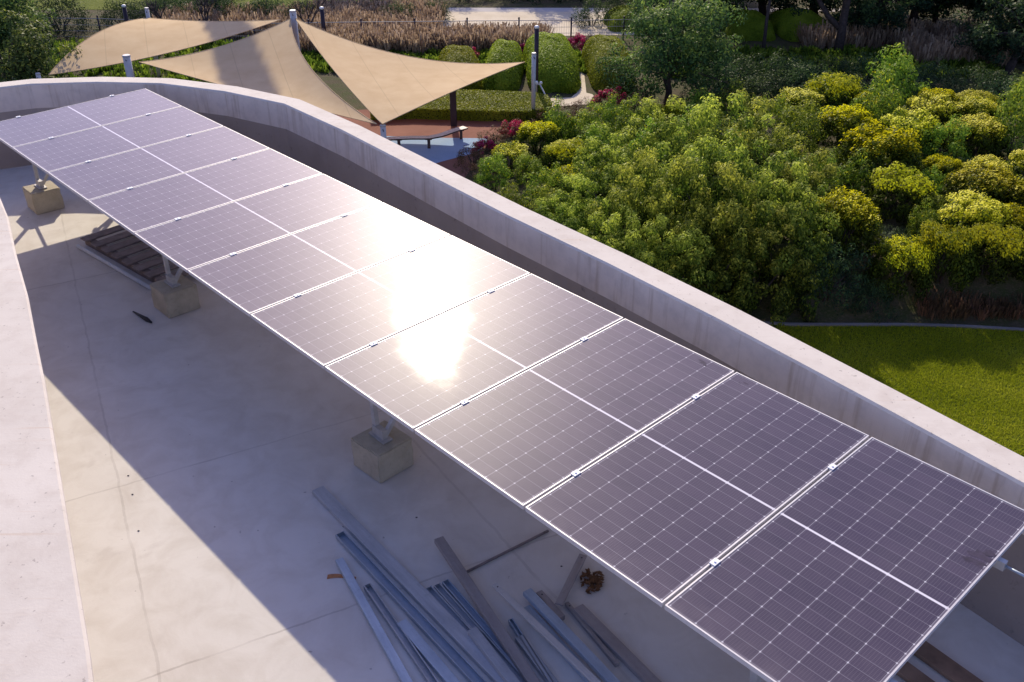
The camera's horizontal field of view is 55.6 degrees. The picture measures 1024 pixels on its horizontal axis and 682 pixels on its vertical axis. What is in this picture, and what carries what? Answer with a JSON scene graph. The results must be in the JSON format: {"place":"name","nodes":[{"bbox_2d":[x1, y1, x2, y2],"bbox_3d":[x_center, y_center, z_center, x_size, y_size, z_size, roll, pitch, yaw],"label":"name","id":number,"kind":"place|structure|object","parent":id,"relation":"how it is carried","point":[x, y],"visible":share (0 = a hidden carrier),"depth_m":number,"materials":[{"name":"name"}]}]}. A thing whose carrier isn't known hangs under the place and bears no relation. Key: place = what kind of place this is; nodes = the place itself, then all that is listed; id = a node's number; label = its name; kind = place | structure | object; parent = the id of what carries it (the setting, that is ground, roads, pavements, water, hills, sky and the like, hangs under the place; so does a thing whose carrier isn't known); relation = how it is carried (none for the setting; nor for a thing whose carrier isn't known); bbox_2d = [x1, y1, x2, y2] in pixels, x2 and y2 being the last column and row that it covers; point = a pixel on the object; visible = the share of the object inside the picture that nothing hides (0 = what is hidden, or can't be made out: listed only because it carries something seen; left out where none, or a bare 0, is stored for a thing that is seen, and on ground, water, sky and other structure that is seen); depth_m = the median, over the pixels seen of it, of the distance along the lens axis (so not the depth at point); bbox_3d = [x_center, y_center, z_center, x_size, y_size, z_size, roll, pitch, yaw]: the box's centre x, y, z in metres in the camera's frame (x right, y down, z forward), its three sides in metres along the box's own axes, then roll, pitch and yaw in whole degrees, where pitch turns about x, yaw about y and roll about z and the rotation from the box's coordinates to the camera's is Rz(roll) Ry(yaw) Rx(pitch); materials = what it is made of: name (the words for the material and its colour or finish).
{"place":"outdoors","nodes":[
{"label":"outdoors","id":0,"kind":"place"},
{"bbox_2d":[15,0,407,9],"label":"lawn","id":1,"kind":"structure","parent":0,"point":[92,4],"depth_m":66.22,"materials":[{"name":"plant"}]},
{"bbox_2d":[386,136,486,162],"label":"blue paving","id":2,"kind":"structure","parent":0,"point":[442,149],"depth_m":41.68,"materials":[{"name":"rubber"}]},
{"bbox_2d":[334,109,544,177],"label":"playground paving","id":3,"kind":"structure","parent":0,"point":[411,127],"depth_m":43.84,"materials":[{"name":"orange rubber"}]},
{"bbox_2d":[8,0,1014,109],"bbox_3d":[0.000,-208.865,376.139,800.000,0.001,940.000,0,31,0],"label":"ground","id":4,"kind":"structure","parent":0,"point":[333,81],"depth_m":62.00,"materials":[{"name":"soil"}]},
{"bbox_2d":[0,0,60,68],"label":"broadleaf tree","id":5,"kind":"object","parent":4,"relation":"on","point":[9,5],"visible":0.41,"depth_m":48.73,"materials":[{"name":"green plant"}]},
{"bbox_2d":[0,9,82,81],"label":"broadleaf tree","id":6,"kind":"object","parent":4,"relation":"on","point":[21,59],"visible":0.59,"depth_m":42.35,"materials":[{"name":"green plant"}]},
{"bbox_2d":[31,0,93,39],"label":"dark shrub","id":7,"kind":"object","parent":4,"relation":"on","point":[60,9],"visible":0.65,"depth_m":58.47,"materials":[{"name":"green plant"}]},
{"bbox_2d":[144,7,160,76],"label":"sail post","id":8,"kind":"object","parent":4,"relation":"on","point":[147,13],"visible":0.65,"depth_m":49.77,"materials":[{"name":"white metal"}]},
{"bbox_2d":[48,18,280,74],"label":"shade sail","id":9,"kind":"object","parent":8,"relation":"attached to","point":[139,39],"visible":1,"depth_m":44.85,"materials":[{"name":"fabric"}]},
{"bbox_2d":[289,9,299,49],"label":"sail post","id":10,"kind":"object","parent":4,"relation":"on","point":[293,16],"visible":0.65,"depth_m":45.22,"materials":[{"name":"white metal"}]},
{"bbox_2d":[140,18,376,123],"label":"shade sail","id":11,"kind":"object","parent":10,"relation":"attached to","point":[272,60],"visible":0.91,"depth_m":42.11,"materials":[{"name":"fabric"}]},
{"bbox_2d":[295,18,524,124],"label":"shade sail","id":12,"kind":"object","parent":10,"relation":"attached to","point":[383,86],"visible":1,"depth_m":42.02,"materials":[{"name":"fabric"}]},
{"bbox_2d":[45,15,720,41],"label":"wire fence","id":13,"kind":"object","parent":4,"relation":"on","point":[414,21],"visible":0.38,"depth_m":57.04,"materials":[{"name":"grey metal"}]},
{"bbox_2d":[370,89,551,121],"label":"hedge","id":14,"kind":"object","parent":4,"relation":"on","point":[483,105],"visible":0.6,"depth_m":44.95,"materials":[{"name":"green plant"}]},
{"bbox_2d":[3,35,1006,271],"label":"ground cover","id":15,"kind":"object","parent":4,"relation":"on","point":[316,60],"visible":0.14,"depth_m":52.99,"materials":[{"name":"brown plant"}]},
{"bbox_2d":[0,77,1023,681],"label":"parapet wall","id":16,"kind":"structure","parent":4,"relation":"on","point":[42,631],"depth_m":8.10,"materials":[{"name":"concrete"}]},
{"bbox_2d":[137,0,1023,65],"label":"dry grass","id":17,"kind":"structure","parent":4,"relation":"on","point":[929,42],"depth_m":55.83,"materials":[{"name":"beige plant"}]},
{"bbox_2d":[719,9,775,41],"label":"clipped hedge","id":18,"kind":"object","parent":4,"relation":"on","point":[751,28],"visible":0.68,"depth_m":57.72,"materials":[{"name":"green plant"}]},
{"bbox_2d":[769,8,825,41],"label":"clipped hedge","id":19,"kind":"object","parent":4,"relation":"on","point":[782,21],"visible":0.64,"depth_m":58.10,"materials":[{"name":"green plant"}]},
{"bbox_2d":[828,0,936,31],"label":"broadleaf tree","id":20,"kind":"object","parent":4,"relation":"on","point":[896,16],"visible":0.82,"depth_m":55.44,"materials":[{"name":"green plant"}]},
{"bbox_2d":[0,165,1023,681],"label":"floor","id":21,"kind":"structure","parent":0,"point":[220,431],"depth_m":7.95,"materials":[{"name":"grey concrete"}]},
{"bbox_2d":[22,180,64,214],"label":"concrete block","id":22,"kind":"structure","parent":21,"relation":"on","point":[49,198],"depth_m":13.22,"materials":[{"name":"concrete"}]},
{"bbox_2d":[80,225,188,282],"bbox_3d":[-4.339,-1.189,12.214,1.900,0.112,1.300,24,39,35],"label":"pallet","id":23,"kind":"object","parent":21,"relation":"on","point":[124,260],"visible":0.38,"depth_m":11.96,"materials":[{"name":"brown wood"}]},
{"bbox_2d":[150,274,199,317],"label":"concrete block","id":24,"kind":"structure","parent":21,"relation":"on","point":[171,302],"depth_m":10.78,"materials":[{"name":"grey concrete"}]},
{"bbox_2d":[335,557,412,681],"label":"steel channel","id":25,"kind":"object","parent":21,"relation":"on","point":[395,661],"visible":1,"depth_m":6.91,"materials":[{"name":"grey metal"}]},
{"bbox_2d":[351,420,413,482],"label":"concrete block","id":26,"kind":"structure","parent":21,"relation":"on","point":[376,460],"depth_m":8.32,"materials":[{"name":"grey concrete"}]},
{"bbox_2d":[364,583,438,681],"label":"steel channel","id":27,"kind":"object","parent":21,"relation":"on","point":[419,662],"visible":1,"depth_m":6.83,"materials":[{"name":"metal"}]},
{"bbox_2d":[312,486,503,681],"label":"steel channel","id":28,"kind":"object","parent":21,"relation":"on","point":[443,618],"visible":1,"depth_m":7.25,"materials":[{"name":"grey metal"}]},
{"bbox_2d":[468,627,519,681],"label":"steel channel","id":29,"kind":"object","parent":28,"relation":"on","point":[492,656],"visible":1,"depth_m":6.60,"materials":[{"name":"grey metal"}]},
{"bbox_2d":[335,531,486,681],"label":"steel channel","id":30,"kind":"object","parent":21,"relation":"on","point":[463,666],"visible":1,"depth_m":7.04,"materials":[{"name":"grey metal"}]},
{"bbox_2d":[397,619,459,681],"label":"steel channel","id":31,"kind":"object","parent":21,"relation":"on","point":[436,664],"visible":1,"depth_m":6.67,"materials":[{"name":"grey metal"}]},
{"bbox_2d":[442,579,513,664],"bbox_3d":[-0.161,2.062,6.857,0.058,0.041,1.191,-20,36,-29],"label":"steel channel","id":32,"kind":"object","parent":21,"relation":"on","point":[463,602],"visible":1,"depth_m":7.03,"materials":[{"name":"grey metal"}]},
{"bbox_2d":[434,536,539,681],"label":"steel channel","id":33,"kind":"object","parent":32,"relation":"on","point":[506,642],"visible":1,"depth_m":6.92,"materials":[{"name":"grey metal"}]},
{"bbox_2d":[434,583,524,681],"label":"steel channel","id":34,"kind":"object","parent":21,"relation":"on","point":[452,602],"visible":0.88,"depth_m":6.96,"materials":[{"name":"metal"}]},
{"bbox_2d":[524,605,589,681],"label":"steel channel","id":35,"kind":"object","parent":21,"relation":"on","point":[536,615],"visible":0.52,"depth_m":6.84,"materials":[{"name":"grey metal"}]},
{"bbox_2d":[523,588,620,681],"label":"steel channel","id":36,"kind":"object","parent":35,"relation":"on","point":[589,657],"visible":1,"depth_m":6.75,"materials":[{"name":"grey metal"}]},
{"bbox_2d":[492,582,600,681],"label":"flat bar","id":37,"kind":"object","parent":36,"relation":"on","point":[570,657],"visible":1,"depth_m":6.73,"materials":[{"name":"metal"}]},
{"bbox_2d":[573,604,660,681],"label":"steel channel","id":38,"kind":"object","parent":21,"relation":"on","point":[625,656],"visible":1,"depth_m":6.72,"materials":[{"name":"grey metal"}]},
{"bbox_2d":[913,641,982,681],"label":"timber plank","id":39,"kind":"object","parent":21,"relation":"on","point":[939,662],"depth_m":6.60,"materials":[{"name":"brown wood"}]},
{"bbox_3d":[-0.087,0.461,9.277,0.387,0.303,0.388,-25,39,-36],"label":"concrete block","id":40,"kind":"object","parent":21,"relation":"on","visible":0},
{"bbox_2d":[32,164,1023,681],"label":"mounting frame","id":41,"kind":"object","parent":40,"relation":"on","point":[378,432],"visible":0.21,"depth_m":8.33,"materials":[{"name":"metal"}]},
{"bbox_2d":[0,88,181,149],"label":"solar panel","id":42,"kind":"object","parent":41,"relation":"on","point":[33,128],"visible":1,"depth_m":13.04,"materials":[{"name":"purple glass"}]},
{"bbox_2d":[13,106,222,174],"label":"solar panel","id":43,"kind":"object","parent":41,"relation":"on","point":[50,154],"visible":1,"depth_m":12.29,"materials":[{"name":"purple glass"}]},
{"bbox_2d":[48,126,269,202],"bbox_3d":[-4.209,-2.167,11.645,2.278,0.049,1.165,-26,40,-35],"label":"solar panel","id":44,"kind":"object","parent":41,"relation":"on","point":[88,180],"visible":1,"depth_m":11.56,"materials":[{"name":"purple glass"}]},
{"bbox_2d":[89,148,321,234],"bbox_3d":[-3.422,-1.733,10.921,2.278,0.047,1.165,-26,40,-35],"label":"solar panel","id":45,"kind":"object","parent":41,"relation":"on","point":[133,211],"visible":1,"depth_m":10.83,"materials":[{"name":"purple glass"}]},
{"bbox_2d":[135,174,381,272],"bbox_3d":[-2.636,-1.298,10.196,2.278,0.049,1.165,-27,40,-35],"label":"solar panel","id":46,"kind":"object","parent":41,"relation":"on","point":[187,243],"visible":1,"depth_m":10.10,"materials":[{"name":"purple glass"}]},
{"bbox_2d":[188,202,449,316],"bbox_3d":[-1.850,-0.864,9.472,2.278,0.047,1.165,-26,40,-35],"label":"solar panel","id":47,"kind":"object","parent":41,"relation":"on","point":[248,282],"visible":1,"depth_m":9.37,"materials":[{"name":"purple glass"}]},
{"bbox_2d":[251,235,529,368],"bbox_3d":[-1.064,-0.429,8.748,2.278,0.047,1.165,-26,40,-35],"label":"solar panel","id":48,"kind":"object","parent":41,"relation":"on","point":[329,323],"visible":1,"depth_m":8.64,"materials":[{"name":"purple glass"}]},
{"bbox_2d":[325,274,622,431],"bbox_3d":[-0.277,0.005,8.023,2.278,0.047,1.165,-26,40,-35],"label":"solar panel","id":49,"kind":"object","parent":41,"relation":"on","point":[412,379],"visible":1,"depth_m":7.91,"materials":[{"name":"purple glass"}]},
{"bbox_2d":[415,319,733,509],"bbox_3d":[0.509,0.439,7.299,2.278,0.048,1.165,-26,40,-35],"label":"solar panel","id":50,"kind":"object","parent":41,"relation":"on","point":[523,440],"visible":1,"depth_m":7.17,"materials":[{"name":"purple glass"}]},
{"bbox_2d":[525,372,868,606],"bbox_3d":[1.295,0.874,6.574,2.278,0.047,1.165,-26,40,-35],"label":"solar panel","id":51,"kind":"object","parent":41,"relation":"on","point":[664,511],"visible":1,"depth_m":6.44,"materials":[{"name":"black glass"}]},
{"bbox_2d":[665,437,1023,681],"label":"solar panel","id":52,"kind":"object","parent":41,"relation":"on","point":[871,559],"visible":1,"depth_m":5.74,"materials":[{"name":"glass"}]},
{"bbox_2d":[443,12,661,35],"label":"sand yard","id":53,"kind":"structure","parent":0,"point":[463,16],"depth_m":62.19,"materials":[{"name":"beige sand"}]},
{"bbox_2d":[465,43,1023,327],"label":"garden ground","id":54,"kind":"structure","parent":0,"point":[907,310],"depth_m":29.75,"materials":[{"name":"green plant"}]},
{"bbox_2d":[473,152,513,191],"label":"green shrub","id":55,"kind":"object","parent":54,"relation":"on","point":[482,177],"visible":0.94,"depth_m":37.09,"materials":[{"name":"green plant"}]},
{"bbox_2d":[482,39,524,91],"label":"clipped hedge","id":56,"kind":"object","parent":54,"relation":"on","point":[505,51],"visible":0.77,"depth_m":49.20,"materials":[{"name":"green plant"}]},
{"bbox_2d":[511,121,561,158],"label":"flowering shrub","id":57,"kind":"object","parent":54,"relation":"on","point":[532,134],"visible":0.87,"depth_m":40.18,"materials":[{"name":"yellow plant"}]},
{"bbox_2d":[521,161,573,208],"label":"green shrub","id":58,"kind":"object","parent":54,"relation":"on","point":[546,179],"visible":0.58,"depth_m":35.57,"materials":[{"name":"green plant"}]},
{"bbox_2d":[523,31,580,93],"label":"clipped hedge","id":59,"kind":"object","parent":54,"relation":"on","point":[558,69],"visible":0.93,"depth_m":49.22,"materials":[{"name":"green plant"}]},
{"bbox_2d":[537,137,591,173],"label":"flowering shrub","id":60,"kind":"object","parent":54,"relation":"on","point":[566,149],"visible":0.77,"depth_m":38.50,"materials":[{"name":"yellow plant"}]},
{"bbox_2d":[534,173,631,254],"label":"tall bush","id":61,"kind":"object","parent":54,"relation":"on","point":[563,210],"visible":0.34,"depth_m":30.90,"materials":[{"name":"green plant"}]},
{"bbox_2d":[548,123,669,241],"bbox_3d":[3.369,-5.309,33.316,4.341,4.231,4.562,10,32,17],"label":"tall bush","id":62,"kind":"object","parent":54,"relation":"on","point":[608,174],"visible":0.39,"depth_m":32.65,"materials":[{"name":"green plant"}]},
{"bbox_2d":[581,34,636,93],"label":"clipped hedge","id":63,"kind":"object","parent":54,"relation":"on","point":[595,48],"visible":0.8,"depth_m":49.84,"materials":[{"name":"green plant"}]},
{"bbox_2d":[577,203,663,269],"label":"tall bush","id":64,"kind":"object","parent":54,"relation":"on","point":[617,220],"visible":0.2,"depth_m":28.02,"materials":[{"name":"green plant"}]},
{"bbox_2d":[584,145,717,283],"bbox_3d":[4.446,-3.635,29.914,4.470,4.992,4.411,14,34,22],"label":"tall bush","id":65,"kind":"object","parent":54,"relation":"on","point":[657,202],"visible":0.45,"depth_m":29.04,"materials":[{"name":"green plant"}]},
{"bbox_2d":[605,95,726,225],"bbox_3d":[5.718,-6.275,34.501,5.114,4.761,5.009,5,31,9],"label":"tall bush","id":66,"kind":"object","parent":54,"relation":"on","point":[665,134],"visible":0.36,"depth_m":33.93,"materials":[{"name":"green plant"}]},
{"bbox_2d":[614,213,723,301],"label":"tall bush","id":67,"kind":"object","parent":54,"relation":"on","point":[676,246],"visible":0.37,"depth_m":27.47,"materials":[{"name":"green plant"}]},
{"bbox_2d":[595,0,748,105],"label":"broadleaf tree","id":68,"kind":"object","parent":54,"relation":"on","point":[675,49],"visible":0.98,"depth_m":44.05,"materials":[{"name":"green plant"}]},
{"bbox_2d":[652,161,782,311],"bbox_3d":[5.882,-2.994,28.821,4.136,4.983,4.043,-22,37,-32],"label":"tall bush","id":69,"kind":"object","parent":54,"relation":"on","point":[739,218],"visible":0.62,"depth_m":28.13,"materials":[{"name":"green plant"}]},
{"bbox_2d":[636,90,803,283],"bbox_3d":[6.679,-4.940,31.121,5.292,6.157,5.335,20,37,30],"label":"tall bush","id":70,"kind":"object","parent":54,"relation":"on","point":[736,153],"visible":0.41,"depth_m":30.60,"materials":[{"name":"green plant"}]},
{"bbox_2d":[686,88,808,212],"bbox_3d":[8.428,-6.774,35.233,5.117,4.849,4.668,-8,32,-12],"label":"tall bush","id":71,"kind":"object","parent":54,"relation":"on","point":[751,136],"visible":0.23,"depth_m":34.35,"materials":[{"name":"green plant"}]},
{"bbox_2d":[704,199,820,328],"bbox_3d":[7.384,-2.321,28.744,3.668,3.718,3.798,-3,31,-5],"label":"tall bush","id":72,"kind":"object","parent":54,"relation":"on","point":[773,270],"visible":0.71,"depth_m":28.19,"materials":[{"name":"green plant"}]},
{"bbox_2d":[725,66,800,103],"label":"dark shrub","id":73,"kind":"object","parent":54,"relation":"on","point":[777,86],"visible":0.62,"depth_m":46.15,"materials":[{"name":"green plant"}]},
{"bbox_2d":[733,50,809,97],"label":"dark shrub","id":74,"kind":"object","parent":54,"relation":"on","point":[776,64],"visible":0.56,"depth_m":47.75,"materials":[{"name":"green plant"}]},
{"bbox_2d":[711,151,845,315],"bbox_3d":[8.226,-3.366,29.571,4.302,4.864,4.544,6,31,10],"label":"tall bush","id":75,"kind":"object","parent":54,"relation":"on","point":[798,199],"visible":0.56,"depth_m":28.58,"materials":[{"name":"green plant"}]},
{"bbox_2d":[771,98,827,156],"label":"green shrub","id":76,"kind":"object","parent":54,"relation":"on","point":[794,117],"visible":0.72,"depth_m":37.41,"materials":[{"name":"green plant"}]},
{"bbox_2d":[751,141,850,237],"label":"tall bush","id":77,"kind":"object","parent":54,"relation":"on","point":[813,174],"visible":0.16,"depth_m":31.79,"materials":[{"name":"green plant"}]},
{"bbox_2d":[785,233,873,315],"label":"dark shrub","id":78,"kind":"object","parent":54,"relation":"on","point":[835,288],"visible":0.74,"depth_m":28.61,"materials":[{"name":"green plant"}]},
{"bbox_2d":[795,71,867,117],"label":"flowering shrub","id":79,"kind":"object","parent":54,"relation":"on","point":[837,87],"visible":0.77,"depth_m":42.51,"materials":[{"name":"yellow plant"}]},
{"bbox_2d":[807,104,876,153],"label":"flowering shrub","id":80,"kind":"object","parent":54,"relation":"on","point":[839,119],"visible":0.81,"depth_m":38.01,"materials":[{"name":"yellow plant"}]},
{"bbox_2d":[801,185,883,260],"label":"flowering shrub","id":81,"kind":"object","parent":54,"relation":"on","point":[862,220],"visible":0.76,"depth_m":29.46,"materials":[{"name":"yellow plant"}]},
{"bbox_2d":[830,148,876,203],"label":"green shrub","id":82,"kind":"object","parent":54,"relation":"on","point":[852,177],"visible":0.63,"depth_m":33.82,"materials":[{"name":"green plant"}]},
{"bbox_2d":[789,0,918,52],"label":"forked tree","id":83,"kind":"object","parent":54,"relation":"on","point":[840,26],"visible":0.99,"depth_m":54.01,"materials":[{"name":"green plant"}]},
{"bbox_2d":[850,69,904,132],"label":"green shrub","id":84,"kind":"object","parent":54,"relation":"on","point":[885,104],"visible":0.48,"depth_m":38.94,"materials":[{"name":"green plant"}]},
{"bbox_2d":[832,120,926,189],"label":"flowering shrub","id":85,"kind":"object","parent":54,"relation":"on","point":[900,143],"visible":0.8,"depth_m":34.25,"materials":[{"name":"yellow plant"}]},
{"bbox_2d":[762,321,1023,331],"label":"kerb","id":86,"kind":"structure","parent":54,"relation":"on","point":[904,324],"depth_m":28.47,"materials":[{"name":"concrete"}]},
{"bbox_2d":[857,42,931,109],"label":"green shrub","id":87,"kind":"object","parent":54,"relation":"on","point":[904,69],"visible":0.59,"depth_m":41.84,"materials":[{"name":"green plant"}]},
{"bbox_2d":[859,161,938,227],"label":"flowering shrub","id":88,"kind":"object","parent":54,"relation":"on","point":[896,181],"visible":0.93,"depth_m":32.18,"materials":[{"name":"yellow plant"}]},
{"bbox_2d":[862,234,938,300],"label":"flowering shrub","id":89,"kind":"object","parent":54,"relation":"on","point":[896,253],"visible":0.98,"depth_m":28.74,"materials":[{"name":"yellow plant"}]},
{"bbox_2d":[871,106,940,160],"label":"flowering shrub","id":90,"kind":"object","parent":54,"relation":"on","point":[914,120],"visible":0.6,"depth_m":37.14,"materials":[{"name":"yellow plant"}]},
{"bbox_2d":[897,91,956,137],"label":"flowering shrub","id":91,"kind":"object","parent":54,"relation":"on","point":[937,105],"visible":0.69,"depth_m":39.13,"materials":[{"name":"yellow plant"}]},
{"bbox_2d":[902,219,982,291],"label":"flowering shrub","id":92,"kind":"object","parent":54,"relation":"on","point":[955,243],"visible":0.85,"depth_m":28.73,"materials":[{"name":"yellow plant"}]},
{"bbox_2d":[916,114,972,169],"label":"green shrub","id":93,"kind":"object","parent":54,"relation":"on","point":[954,147],"visible":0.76,"depth_m":36.57,"materials":[{"name":"green plant"}]},
{"bbox_2d":[909,286,1023,320],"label":"dry stalks","id":94,"kind":"object","parent":54,"relation":"on","point":[960,307],"visible":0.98,"depth_m":28.81,"materials":[{"name":"brown plant"}]},
{"bbox_2d":[930,189,1012,255],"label":"flowering shrub","id":95,"kind":"object","parent":54,"relation":"on","point":[971,207],"visible":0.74,"depth_m":30.25,"materials":[{"name":"yellow plant"}]},
{"bbox_2d":[939,113,1011,161],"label":"flowering shrub","id":96,"kind":"object","parent":54,"relation":"on","point":[982,129],"visible":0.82,"depth_m":37.04,"materials":[{"name":"yellow plant"}]},
{"bbox_2d":[951,95,1002,120],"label":"flowering shrub","id":97,"kind":"object","parent":54,"relation":"on","point":[971,105],"visible":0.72,"depth_m":39.94,"materials":[{"name":"green plant"}]},
{"bbox_2d":[937,159,1023,208],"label":"flowering shrub","id":98,"kind":"object","parent":54,"relation":"on","point":[986,178],"visible":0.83,"depth_m":32.16,"materials":[{"name":"green plant"}]},
{"bbox_2d":[948,0,1023,74],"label":"broadleaf tree","id":99,"kind":"object","parent":54,"relation":"on","point":[985,37],"visible":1,"depth_m":50.12,"materials":[{"name":"green plant"}]},
{"bbox_2d":[948,220,1023,285],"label":"flowering shrub","id":100,"kind":"object","parent":54,"relation":"on","point":[1001,240],"visible":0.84,"depth_m":28.82,"materials":[{"name":"green plant"}]},
{"bbox_2d":[975,78,1023,157],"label":"green shrub","id":101,"kind":"object","parent":54,"relation":"on","point":[1010,130],"visible":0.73,"depth_m":36.98,"materials":[{"name":"green plant"}]},
{"bbox_2d":[769,324,1023,456],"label":"lawn","id":102,"kind":"structure","parent":0,"point":[940,366],"depth_m":26.53,"materials":[{"name":"green plant"}]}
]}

